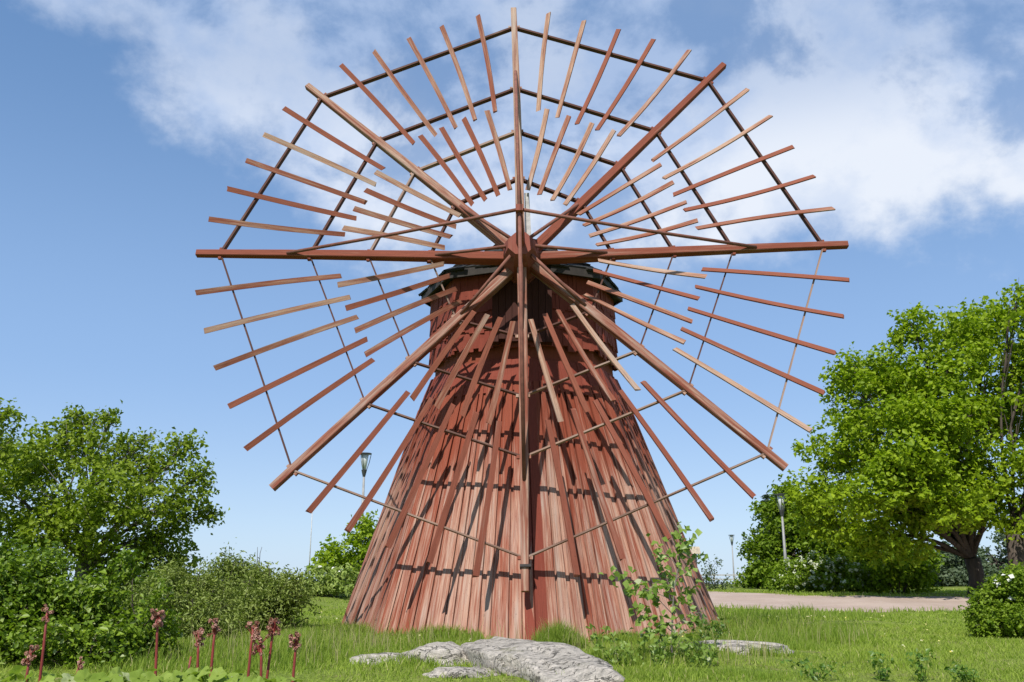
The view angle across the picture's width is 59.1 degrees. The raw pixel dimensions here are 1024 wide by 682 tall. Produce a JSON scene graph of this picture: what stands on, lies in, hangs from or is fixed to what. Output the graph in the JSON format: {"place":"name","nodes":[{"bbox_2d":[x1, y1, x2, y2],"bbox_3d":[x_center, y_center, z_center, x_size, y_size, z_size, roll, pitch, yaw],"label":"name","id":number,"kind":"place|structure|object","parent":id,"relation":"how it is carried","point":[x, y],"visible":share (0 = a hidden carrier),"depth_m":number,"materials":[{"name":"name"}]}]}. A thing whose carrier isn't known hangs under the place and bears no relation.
{"place":"outdoors","nodes":[
{"label":"outdoors","id":0,"kind":"place"},
{"bbox_2d":[147,608,875,665],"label":"seed grass","id":1,"kind":"structure","parent":0,"point":[373,637],"depth_m":10.54,"materials":[{"name":"plant"}]},
{"bbox_2d":[0,582,1023,681],"bbox_3d":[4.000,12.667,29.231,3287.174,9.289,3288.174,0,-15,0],"label":"ground","id":2,"kind":"structure","parent":0,"point":[515,679],"depth_m":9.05,"materials":[{"name":"green plant"}]},
{"bbox_2d":[0,397,29,529],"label":"broadleaf tree","id":3,"kind":"object","parent":2,"relation":"on","point":[6,413],"visible":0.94,"depth_m":19.25,"materials":[{"name":"green plant"}]},
{"bbox_2d":[0,665,56,681],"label":"broad leaved plant","id":4,"kind":"object","parent":2,"relation":"on","point":[14,672],"visible":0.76,"depth_m":3.98,"materials":[{"name":"green plant"}]},
{"bbox_2d":[21,645,39,681],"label":"flower stalk","id":5,"kind":"object","parent":2,"relation":"on","point":[30,657],"visible":0.99,"depth_m":3.80,"materials":[{"name":"pink plant"}]},
{"bbox_2d":[38,604,53,681],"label":"flower stalk","id":6,"kind":"object","parent":2,"relation":"on","point":[46,619],"visible":1,"depth_m":4.01,"materials":[{"name":"red plant"}]},
{"bbox_2d":[22,668,91,681],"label":"broad leaved plant","id":7,"kind":"object","parent":2,"relation":"on","point":[84,675],"visible":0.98,"depth_m":3.63,"materials":[{"name":"green plant"}]},
{"bbox_2d":[75,656,83,674],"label":"flower stalk","id":8,"kind":"object","parent":2,"relation":"on","point":[80,665],"visible":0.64,"depth_m":3.79,"materials":[{"name":"plant"}]},
{"bbox_2d":[0,533,185,667],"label":"bush","id":9,"kind":"object","parent":2,"relation":"on","point":[86,624],"visible":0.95,"depth_m":9.59,"materials":[{"name":"green plant"}]},
{"bbox_2d":[89,666,129,681],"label":"broad leaved plant","id":10,"kind":"object","parent":2,"relation":"on","point":[103,677],"visible":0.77,"depth_m":3.69,"materials":[{"name":"green plant"}]},
{"bbox_2d":[0,400,229,605],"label":"broadleaf tree","id":11,"kind":"object","parent":2,"relation":"on","point":[60,520],"visible":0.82,"depth_m":20.27,"materials":[{"name":"green plant"}]},
{"bbox_2d":[108,668,179,681],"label":"broad leaved plant","id":12,"kind":"object","parent":2,"relation":"on","point":[141,675],"visible":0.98,"depth_m":3.70,"materials":[{"name":"green plant"}]},
{"bbox_2d":[150,608,165,675],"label":"flower stalk","id":13,"kind":"object","parent":2,"relation":"on","point":[158,618],"visible":1,"depth_m":4.02,"materials":[{"name":"red plant"}]},
{"bbox_2d":[120,552,253,637],"bbox_3d":[-5.038,3.960,13.800,2.334,1.436,1.996,0,-15,0],"label":"willow shrub","id":14,"kind":"object","parent":2,"relation":"on","point":[201,603],"visible":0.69,"depth_m":13.52,"materials":[{"name":"green plant"}]},
{"bbox_2d":[173,666,209,681],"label":"broad leaved plant","id":15,"kind":"object","parent":2,"relation":"on","point":[186,676],"visible":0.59,"depth_m":3.82,"materials":[{"name":"green plant"}]},
{"bbox_2d":[193,627,204,670],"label":"flower stalk","id":16,"kind":"object","parent":2,"relation":"on","point":[199,638],"visible":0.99,"depth_m":4.10,"materials":[{"name":"plant"}]},
{"bbox_2d":[207,618,220,676],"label":"flower stalk","id":17,"kind":"object","parent":2,"relation":"on","point":[216,628],"visible":1,"depth_m":4.10,"materials":[{"name":"plant"}]},
{"bbox_2d":[191,666,265,681],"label":"broad leaved plant","id":18,"kind":"object","parent":2,"relation":"on","point":[219,674],"visible":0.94,"depth_m":3.74,"materials":[{"name":"green plant"}]},
{"bbox_2d":[189,537,268,613],"bbox_3d":[-5.893,5.104,19.156,2.493,1.848,2.160,0,-15,0],"label":"willow shrub","id":19,"kind":"object","parent":2,"relation":"on","point":[237,567],"visible":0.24,"depth_m":19.15,"materials":[{"name":"green plant"}]},
{"bbox_2d":[245,621,260,676],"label":"flower stalk","id":20,"kind":"object","parent":2,"relation":"on","point":[254,631],"visible":0.87,"depth_m":4.10,"materials":[{"name":"red plant"}]},
{"bbox_2d":[251,634,269,677],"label":"flower stalk","id":21,"kind":"object","parent":2,"relation":"on","point":[260,647],"visible":1,"depth_m":3.90,"materials":[{"name":"pink plant"}]},
{"bbox_2d":[238,675,302,681],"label":"broad leaved plant","id":22,"kind":"object","parent":2,"relation":"on","point":[260,679],"visible":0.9,"depth_m":3.74,"materials":[{"name":"green plant"}]},
{"bbox_2d":[266,618,280,678],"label":"flower stalk","id":23,"kind":"object","parent":2,"relation":"on","point":[273,627],"visible":1,"depth_m":4.20,"materials":[{"name":"plant"}]},
{"bbox_2d":[222,547,326,630],"bbox_3d":[-4.225,4.431,16.031,1.794,1.532,2.589,-8,-17,27],"label":"willow shrub","id":24,"kind":"object","parent":2,"relation":"on","point":[278,595],"visible":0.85,"depth_m":15.62,"materials":[{"name":"green plant"}]},
{"bbox_2d":[288,631,301,681],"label":"flower stalk","id":25,"kind":"object","parent":2,"relation":"on","point":[295,645],"visible":1,"depth_m":4.00,"materials":[{"name":"plant"}]},
{"bbox_2d":[309,512,312,572],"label":"flagpole","id":26,"kind":"object","parent":2,"relation":"on","point":[310,540],"visible":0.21,"depth_m":73.25,"materials":[{"name":"white metal"}]},
{"bbox_2d":[295,560,360,596],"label":"shrub","id":27,"kind":"object","parent":2,"relation":"on","point":[338,582],"visible":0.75,"depth_m":29.54,"materials":[{"name":"green plant"}]},
{"bbox_2d":[306,509,377,583],"bbox_3d":[-6.454,8.622,37.074,3.888,3.427,2.486,0,-15,0],"label":"broadleaf tree","id":28,"kind":"object","parent":2,"relation":"on","point":[333,551],"visible":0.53,"depth_m":36.71,"materials":[{"name":"green plant"}]},
{"bbox_2d":[358,452,371,567],"bbox_3d":[-6.205,7.443,37.339,0.580,5.642,0.580,0,-15,0],"label":"street lamp","id":29,"kind":"object","parent":2,"relation":"on","point":[364,457],"visible":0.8,"depth_m":37.80,"materials":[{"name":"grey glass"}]},
{"bbox_2d":[349,652,406,664],"bbox_3d":[-1.343,3.427,9.312,0.828,0.398,0.730,6,-16,-22],"label":"rock","id":30,"kind":"object","parent":2,"relation":"on","point":[357,658],"visible":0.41,"depth_m":9.27,"materials":[{"name":"stone"}]},
{"bbox_2d":[402,641,467,665],"bbox_3d":[-0.722,3.668,9.574,1.217,0.913,1.296,-8,-17,27],"label":"rock","id":31,"kind":"object","parent":2,"relation":"on","point":[449,651],"visible":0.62,"depth_m":9.23,"materials":[{"name":"stone"}]},
{"bbox_2d":[423,666,499,678],"bbox_3d":[-0.426,3.198,8.327,0.906,0.358,0.786,3,-15,-11],"label":"rock","id":32,"kind":"object","parent":2,"relation":"on","point":[456,672],"visible":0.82,"depth_m":8.19,"materials":[{"name":"stone"}]},
{"bbox_2d":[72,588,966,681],"bbox_3d":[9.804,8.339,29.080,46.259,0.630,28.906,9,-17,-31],"label":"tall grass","id":33,"kind":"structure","parent":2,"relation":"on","point":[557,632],"depth_m":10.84,"materials":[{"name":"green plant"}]},
{"bbox_2d":[195,7,849,641],"bbox_3d":[0.151,-0.396,16.726,10.798,11.810,6.799,0,-15,0],"label":"windmill","id":34,"kind":"object","parent":2,"relation":"on","point":[527,485],"visible":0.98,"depth_m":14.41,"materials":[{"name":"red wood"}]},
{"bbox_2d":[460,636,624,681],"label":"rock","id":35,"kind":"object","parent":2,"relation":"on","point":[532,661],"visible":0.88,"depth_m":8.21,"materials":[{"name":"stone"}]},
{"bbox_2d":[585,623,646,664],"bbox_3d":[1.123,3.204,9.507,0.649,0.446,0.566,5,-16,-19],"label":"leafy plant","id":36,"kind":"object","parent":2,"relation":"on","point":[600,643],"visible":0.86,"depth_m":9.46,"materials":[{"name":"green plant"}]},
{"bbox_2d":[598,521,714,657],"bbox_3d":[1.569,2.741,9.817,1.282,1.530,0.697,0,-15,0],"label":"sapling","id":37,"kind":"object","parent":2,"relation":"on","point":[684,547],"visible":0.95,"depth_m":9.82,"materials":[{"name":"green plant"}]},
{"bbox_2d":[620,628,692,666],"bbox_3d":[1.534,3.103,9.071,0.593,0.399,0.700,14,-20,-42],"label":"leafy plant","id":38,"kind":"object","parent":2,"relation":"on","point":[664,644],"visible":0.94,"depth_m":9.06,"materials":[{"name":"green plant"}]},
{"bbox_2d":[690,547,700,564],"bbox_3d":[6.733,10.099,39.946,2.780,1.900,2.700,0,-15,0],"label":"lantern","id":39,"kind":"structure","parent":2,"relation":"on","point":[696,550],"depth_m":38.85,"materials":[{"name":"beige"}]},
{"bbox_2d":[671,624,727,666],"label":"leafy plant","id":40,"kind":"object","parent":2,"relation":"on","point":[708,655],"visible":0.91,"depth_m":9.14,"materials":[{"name":"green plant"}]},
{"bbox_2d":[686,607,730,639],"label":"leafy plant","id":41,"kind":"object","parent":2,"relation":"on","point":[714,626],"visible":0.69,"depth_m":11.92,"materials":[{"name":"green plant"}]},
{"bbox_2d":[700,554,733,589],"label":"shrub","id":42,"kind":"object","parent":2,"relation":"on","point":[714,584],"visible":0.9,"depth_m":42.47,"materials":[{"name":"green plant"}]},
{"bbox_2d":[701,573,741,581],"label":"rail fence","id":43,"kind":"object","parent":2,"relation":"on","point":[733,574],"visible":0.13,"depth_m":69.60,"materials":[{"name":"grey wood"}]},
{"bbox_2d":[729,535,734,576],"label":"street lamp","id":44,"kind":"object","parent":2,"relation":"on","point":[731,538],"visible":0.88,"depth_m":85.75,"materials":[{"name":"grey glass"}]},
{"bbox_2d":[723,579,754,587],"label":"shrub","id":45,"kind":"object","parent":2,"relation":"on","point":[728,583],"visible":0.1,"depth_m":50.03,"materials":[{"name":"green plant"}]},
{"bbox_2d":[694,640,793,655],"bbox_3d":[2.627,3.770,10.565,1.559,0.500,1.087,-3,-15,11],"label":"rock","id":46,"kind":"object","parent":2,"relation":"on","point":[734,644],"visible":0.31,"depth_m":10.39,"materials":[{"name":"stone"}]},
{"bbox_2d":[753,492,770,560],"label":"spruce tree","id":47,"kind":"object","parent":2,"relation":"on","point":[765,497],"visible":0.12,"depth_m":57.23,"materials":[{"name":"green plant"}]},
{"bbox_2d":[774,494,789,589],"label":"street lamp","id":48,"kind":"object","parent":2,"relation":"on","point":[780,506],"visible":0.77,"depth_m":40.29,"materials":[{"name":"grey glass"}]},
{"bbox_2d":[759,554,838,592],"bbox_3d":[11.459,9.362,36.152,2.979,1.616,2.349,0,-15,0],"label":"flowering shrub","id":49,"kind":"object","parent":2,"relation":"on","point":[784,581],"visible":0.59,"depth_m":35.87,"materials":[{"name":"green plant"}]},
{"bbox_2d":[780,657,844,679],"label":"leafy plant","id":50,"kind":"object","parent":2,"relation":"on","point":[813,671],"visible":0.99,"depth_m":8.04,"materials":[{"name":"green plant"}]},
{"bbox_2d":[732,474,894,588],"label":"broadleaf tree","id":51,"kind":"object","parent":2,"relation":"on","point":[769,544],"visible":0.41,"depth_m":46.95,"materials":[{"name":"green plant"}]},
{"bbox_2d":[797,550,880,592],"bbox_3d":[12.772,9.101,35.473,3.043,1.739,2.375,-13,-19,39],"label":"flowering shrub","id":52,"kind":"object","parent":2,"relation":"on","point":[839,567],"visible":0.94,"depth_m":35.21,"materials":[{"name":"green plant"}]},
{"bbox_2d":[867,650,893,680],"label":"leafy plant","id":53,"kind":"object","parent":2,"relation":"on","point":[882,675],"visible":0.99,"depth_m":8.10,"materials":[{"name":"green plant"}]},
{"bbox_2d":[834,531,948,586],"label":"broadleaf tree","id":54,"kind":"object","parent":2,"relation":"on","point":[933,560],"visible":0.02,"depth_m":51.63,"materials":[{"name":"green plant"}]},
{"bbox_2d":[847,549,942,593],"bbox_3d":[14.749,8.840,34.816,3.719,1.990,2.242,0,-15,0],"label":"shrub","id":55,"kind":"object","parent":2,"relation":"on","point":[904,577],"visible":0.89,"depth_m":34.43,"materials":[{"name":"green plant"}]},
{"bbox_2d":[774,292,1023,594],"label":"maple tree","id":56,"kind":"object","parent":2,"relation":"on","point":[921,482],"visible":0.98,"depth_m":31.42,"materials":[{"name":"green plant"}]},
{"bbox_2d":[905,648,936,681],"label":"leafy plant","id":57,"kind":"object","parent":2,"relation":"on","point":[920,666],"visible":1,"depth_m":8.13,"materials":[{"name":"green plant"}]},
{"bbox_2d":[912,541,1001,586],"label":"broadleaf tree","id":58,"kind":"object","parent":2,"relation":"on","point":[953,572],"visible":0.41,"depth_m":53.25,"materials":[{"name":"green plant"}]},
{"bbox_2d":[944,661,980,681],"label":"leafy plant","id":59,"kind":"object","parent":2,"relation":"on","point":[964,675],"visible":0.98,"depth_m":7.96,"materials":[{"name":"green plant"}]},
{"bbox_2d":[958,559,1023,638],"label":"rose bush","id":60,"kind":"object","parent":2,"relation":"on","point":[995,608],"visible":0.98,"depth_m":13.79,"materials":[{"name":"green plant"}]},
{"bbox_2d":[976,529,1023,575],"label":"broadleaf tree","id":61,"kind":"object","parent":2,"relation":"on","point":[995,561],"visible":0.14,"depth_m":58.27,"materials":[{"name":"green plant"}]},
{"bbox_2d":[987,279,1023,572],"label":"maple tree","id":62,"kind":"object","parent":2,"relation":"on","point":[1014,377],"visible":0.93,"depth_m":31.77,"materials":[{"name":"green plant"}]},
{"bbox_2d":[0,0,1023,583],"label":"sky","id":63,"kind":"structure","parent":0,"point":[126,126],"materials":[{"name":"blue"}]},
{"bbox_2d":[264,610,951,654],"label":"meadow flowers","id":64,"kind":"object","parent":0,"point":[807,616],"visible":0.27,"depth_m":13.43,"materials":[{"name":"green plant"}]},
{"bbox_2d":[708,591,970,611],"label":"path","id":65,"kind":"structure","parent":0,"point":[819,602],"depth_m":28.93,"materials":[{"name":"beige gravel"}]}
]}

